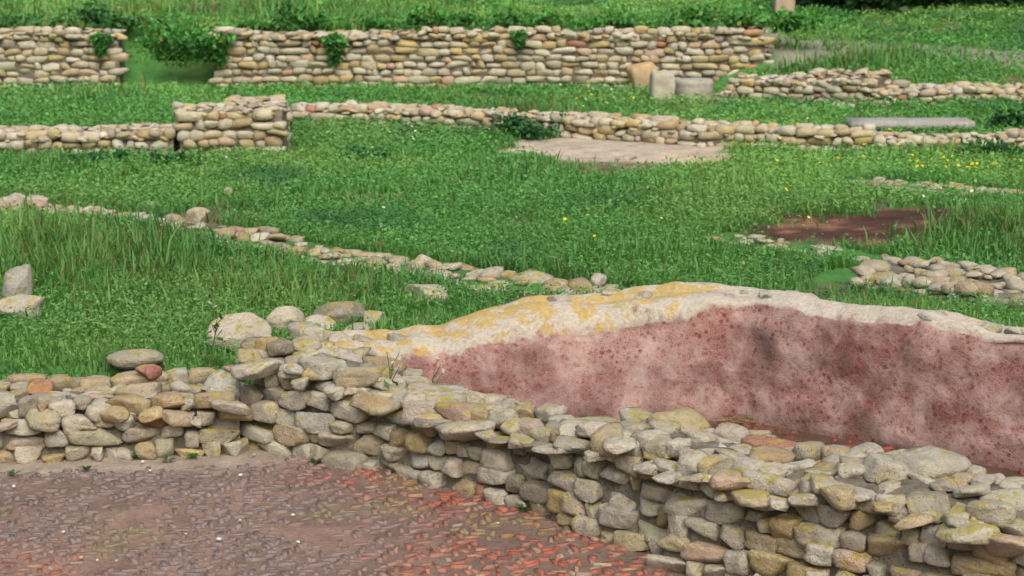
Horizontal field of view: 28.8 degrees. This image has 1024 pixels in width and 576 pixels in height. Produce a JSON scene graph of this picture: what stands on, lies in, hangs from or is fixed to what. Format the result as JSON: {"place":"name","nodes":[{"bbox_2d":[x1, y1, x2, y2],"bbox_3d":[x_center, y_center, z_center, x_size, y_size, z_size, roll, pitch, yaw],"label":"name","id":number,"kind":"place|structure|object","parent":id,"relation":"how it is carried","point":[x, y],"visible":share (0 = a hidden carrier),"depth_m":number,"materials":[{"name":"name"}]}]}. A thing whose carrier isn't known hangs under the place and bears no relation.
{"place":"outdoors","nodes":[
{"label":"outdoors","id":0,"kind":"place"},
{"bbox_2d":[0,321,1023,575],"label":"rubble walls","id":1,"kind":"structure","parent":0,"point":[734,483],"depth_m":9.74,"materials":[{"name":"beige stone"}]},
{"bbox_2d":[106,349,164,369],"bbox_3d":[-2.221,0.416,11.722,0.332,0.110,0.231,0,12,0],"label":"smooth boulder","id":2,"kind":"object","parent":1,"relation":"on","point":[129,359],"visible":0.91,"depth_m":11.64,"materials":[{"name":"stone"}]},
{"bbox_2d":[135,364,161,380],"bbox_3d":[-2.086,0.483,11.442,0.150,0.090,0.120,-8,14,-33],"label":"red stone","id":3,"kind":"object","parent":1,"relation":"on","point":[150,372],"visible":1,"depth_m":11.40,"materials":[{"name":"stone"}]},
{"bbox_2d":[386,351,399,379],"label":"tall weed stems","id":4,"kind":"object","parent":1,"relation":"on","point":[392,366],"visible":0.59,"depth_m":10.77,"materials":[{"name":"beige plant"}]},
{"bbox_2d":[378,350,400,386],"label":"tall weed leaves","id":5,"kind":"object","parent":4,"relation":"attached to","point":[387,384],"visible":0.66,"depth_m":10.76,"materials":[{"name":"green plant"}]},
{"bbox_2d":[432,359,442,382],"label":"weed stems","id":6,"kind":"object","parent":1,"relation":"on","point":[436,372],"visible":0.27,"depth_m":10.79,"materials":[{"name":"beige plant"}]},
{"bbox_2d":[0,0,1023,383],"bbox_3d":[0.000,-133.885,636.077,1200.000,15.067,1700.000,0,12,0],"label":"terrain","id":7,"kind":"structure","parent":0,"point":[838,226],"depth_m":19.22,"materials":[{"name":"beige soil"}]},
{"bbox_2d":[2,264,32,297],"bbox_3d":[-3.323,0.007,13.371,0.208,0.338,0.204,0,12,0],"label":"field boulder","id":8,"kind":"object","parent":7,"relation":"on","point":[18,279],"visible":0.69,"depth_m":13.30,"materials":[{"name":"stone"}]},
{"bbox_2d":[0,294,43,320],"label":"field boulder","id":9,"kind":"object","parent":7,"relation":"on","point":[17,302],"visible":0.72,"depth_m":12.92,"materials":[{"name":"stone"}]},
{"bbox_2d":[186,207,210,222],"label":"field boulder","id":10,"kind":"object","parent":7,"relation":"on","point":[198,214],"visible":0.88,"depth_m":16.74,"materials":[{"name":"stone"}]},
{"bbox_2d":[210,303,225,367],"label":"tall weed stems","id":11,"kind":"object","parent":7,"relation":"on","point":[215,330],"visible":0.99,"depth_m":11.68,"materials":[{"name":"plant"}]},
{"bbox_2d":[204,301,224,352],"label":"weed leaves","id":12,"kind":"object","parent":11,"relation":"attached to","point":[215,326],"visible":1,"depth_m":11.68,"materials":[{"name":"green plant"}]},
{"bbox_2d":[206,312,271,350],"bbox_3d":[-1.672,0.290,12.232,0.401,0.247,0.300,0,12,0],"label":"field boulder","id":13,"kind":"object","parent":7,"relation":"on","point":[239,326],"visible":0.62,"depth_m":12.18,"materials":[{"name":"stone"}]},
{"bbox_2d":[266,306,304,332],"bbox_3d":[-1.443,0.203,12.738,0.273,0.194,0.258,0,12,0],"label":"field boulder","id":14,"kind":"object","parent":7,"relation":"on","point":[281,315],"visible":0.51,"depth_m":12.63,"materials":[{"name":"stone"}]},
{"bbox_2d":[304,314,335,328],"bbox_3d":[-1.215,0.244,12.668,0.193,0.154,0.172,-6,13,-29],"label":"field boulder","id":15,"kind":"object","parent":7,"relation":"on","point":[317,318],"visible":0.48,"depth_m":12.63,"materials":[{"name":"stone"}]},
{"bbox_2d":[313,301,364,323],"bbox_3d":[-1.096,0.167,12.973,0.411,0.181,0.320,-9,15,-38],"label":"field boulder","id":16,"kind":"object","parent":7,"relation":"on","point":[338,309],"visible":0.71,"depth_m":12.84,"materials":[{"name":"stone"}]},
{"bbox_2d":[345,322,372,329],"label":"field boulder","id":17,"kind":"object","parent":7,"relation":"on","point":[359,325],"visible":0.33,"depth_m":12.49,"materials":[{"name":"stone"}]},
{"bbox_2d":[363,310,385,327],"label":"field boulder","id":18,"kind":"object","parent":7,"relation":"on","point":[378,314],"visible":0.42,"depth_m":12.79,"materials":[{"name":"stone"}]},
{"bbox_2d":[404,284,448,303],"bbox_3d":[-0.586,0.049,13.560,0.316,0.146,0.235,0,12,0],"label":"field boulder","id":19,"kind":"object","parent":7,"relation":"on","point":[428,289],"visible":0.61,"depth_m":13.51,"materials":[{"name":"stone"}]},
{"bbox_2d":[0,25,1019,303],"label":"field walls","id":20,"kind":"structure","parent":7,"relation":"on","point":[282,115],"depth_m":28.11,"materials":[{"name":"beige stone"}]},
{"bbox_2d":[0,421,1022,575],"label":"floor bedding","id":21,"kind":"object","parent":7,"relation":"on","point":[310,532],"visible":0.29,"depth_m":9.83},
{"bbox_2d":[7,468,22,475],"bbox_3d":[-2.650,0.982,10.595,0.098,0.037,0.090,0,12,0],"label":"weed","id":22,"kind":"object","parent":21,"relation":"on","point":[12,471],"visible":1,"depth_m":10.60,"materials":[{"name":"green plant"}]},
{"bbox_2d":[77,465,91,469],"bbox_3d":[-2.293,0.963,10.696,0.089,0.035,0.090,-6,13,-28],"label":"weed","id":23,"kind":"object","parent":21,"relation":"on","point":[86,467],"visible":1,"depth_m":10.70,"materials":[{"name":"green plant"}]},
{"bbox_2d":[162,455,176,460],"bbox_3d":[-1.879,0.933,10.857,0.091,0.030,0.075,5,12,22],"label":"weed","id":24,"kind":"object","parent":21,"relation":"on","point":[166,457],"visible":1,"depth_m":10.87,"materials":[{"name":"green plant"}]},
{"bbox_2d":[186,452,198,457],"bbox_3d":[-1.750,0.914,10.934,0.084,0.035,0.081,5,12,22],"label":"weed","id":25,"kind":"object","parent":21,"relation":"on","point":[192,454],"visible":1,"depth_m":10.93,"materials":[{"name":"green plant"}]},
{"bbox_2d":[12,453,498,560],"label":"floor pebbles","id":26,"kind":"object","parent":21,"relation":"on","point":[217,538],"visible":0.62,"depth_m":9.72,"materials":[{"name":"beige stone"}]},
{"bbox_2d":[0,421,1023,575],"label":"herringbone bricks","id":27,"kind":"object","parent":21,"relation":"on","point":[374,485],"visible":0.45,"depth_m":9.74,"materials":[{"name":"brick"}]},
{"bbox_2d":[515,503,529,510],"bbox_3d":[0.056,1.099,10.013,0.089,0.040,0.094,-9,14,-37],"label":"weed","id":28,"kind":"object","parent":27,"relation":"on","point":[523,508],"visible":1,"depth_m":10.02,"materials":[{"name":"green plant"}]},
{"bbox_2d":[708,412,765,424],"bbox_3d":[1.419,0.743,11.736,0.660,0.055,0.405,-6,13,-29],"label":"dry straw","id":29,"kind":"object","parent":21,"relation":"on","point":[733,416],"visible":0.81,"depth_m":11.65,"materials":[{"name":"beige plant"}]},
{"bbox_2d":[0,0,1023,383],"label":"grass","id":30,"kind":"structure","parent":7,"relation":"on","point":[46,240],"depth_m":16.49,"materials":[{"name":"green plant"}]},
{"bbox_2d":[0,0,1023,378],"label":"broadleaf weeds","id":31,"kind":"object","parent":7,"relation":"on","point":[370,134],"visible":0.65,"depth_m":18.93,"materials":[{"name":"green plant"}]},
{"bbox_2d":[210,4,1021,236],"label":"wild flowers","id":32,"kind":"object","parent":31,"relation":"on","point":[585,89],"visible":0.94,"depth_m":19.73,"materials":[{"name":"yellow plant"}]},
{"bbox_2d":[0,25,1023,155],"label":"stone walls","id":33,"kind":"structure","parent":7,"relation":"on","point":[598,125],"depth_m":27.98,"materials":[{"name":"stone"}]},
{"bbox_2d":[0,0,1023,165],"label":"bushes","id":34,"kind":"object","parent":7,"relation":"on","point":[172,44],"visible":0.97,"depth_m":28.24,"materials":[{"name":"green plant"}]},
{"bbox_2d":[0,176,1023,309],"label":"low stone walls","id":35,"kind":"structure","parent":7,"relation":"on","point":[939,273],"depth_m":14.27,"materials":[{"name":"stone"}]},
{"bbox_2d":[615,155,636,159],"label":"stone","id":36,"kind":"object","parent":7,"relation":"on","point":[626,157],"visible":0.8,"depth_m":20.77,"materials":[{"name":"stone"}]},
{"bbox_2d":[626,61,657,89],"bbox_3d":[1.849,-2.950,27.965,0.453,0.448,0.295,-3,12,-14],"label":"stone block","id":37,"kind":"object","parent":7,"relation":"on","point":[638,74],"visible":0.58,"depth_m":27.84,"materials":[{"name":"beige stone"}]},
{"bbox_2d":[649,69,675,100],"bbox_3d":[2.008,-2.698,26.625,0.339,0.430,0.344,0,12,0],"label":"stone block","id":38,"kind":"object","parent":7,"relation":"on","point":[661,82],"depth_m":26.48,"materials":[{"name":"grey stone"}]},
{"bbox_2d":[327,281,1023,471],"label":"plastered wall","id":39,"kind":"structure","parent":7,"relation":"on","point":[894,376],"depth_m":11.63,"materials":[{"name":"pink paint"}]},
{"bbox_2d":[329,282,1023,341],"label":"stones","id":40,"kind":"object","parent":39,"relation":"on","point":[337,336],"visible":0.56,"depth_m":11.84,"materials":[{"name":"beige stone"}]},
{"bbox_2d":[675,78,713,99],"bbox_3d":[2.447,-2.663,26.786,0.531,0.298,0.529,0,12,0],"label":"stone block","id":41,"kind":"object","parent":7,"relation":"on","point":[688,86],"depth_m":26.57,"materials":[{"name":"grey stone"}]},
{"bbox_2d":[773,0,794,13],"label":"terrace pillar","id":42,"kind":"structure","parent":7,"relation":"on","point":[787,4],"depth_m":30.45,"materials":[{"name":"beige stone"}]},
{"bbox_2d":[833,102,854,107],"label":"stone","id":43,"kind":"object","parent":7,"relation":"on","point":[852,104],"depth_m":25.38,"materials":[{"name":"grey stone"}]},
{"bbox_2d":[846,117,974,129],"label":"stone slab","id":44,"kind":"structure","parent":7,"relation":"on","point":[900,122],"depth_m":22.87,"materials":[{"name":"grey stone"}]}
]}

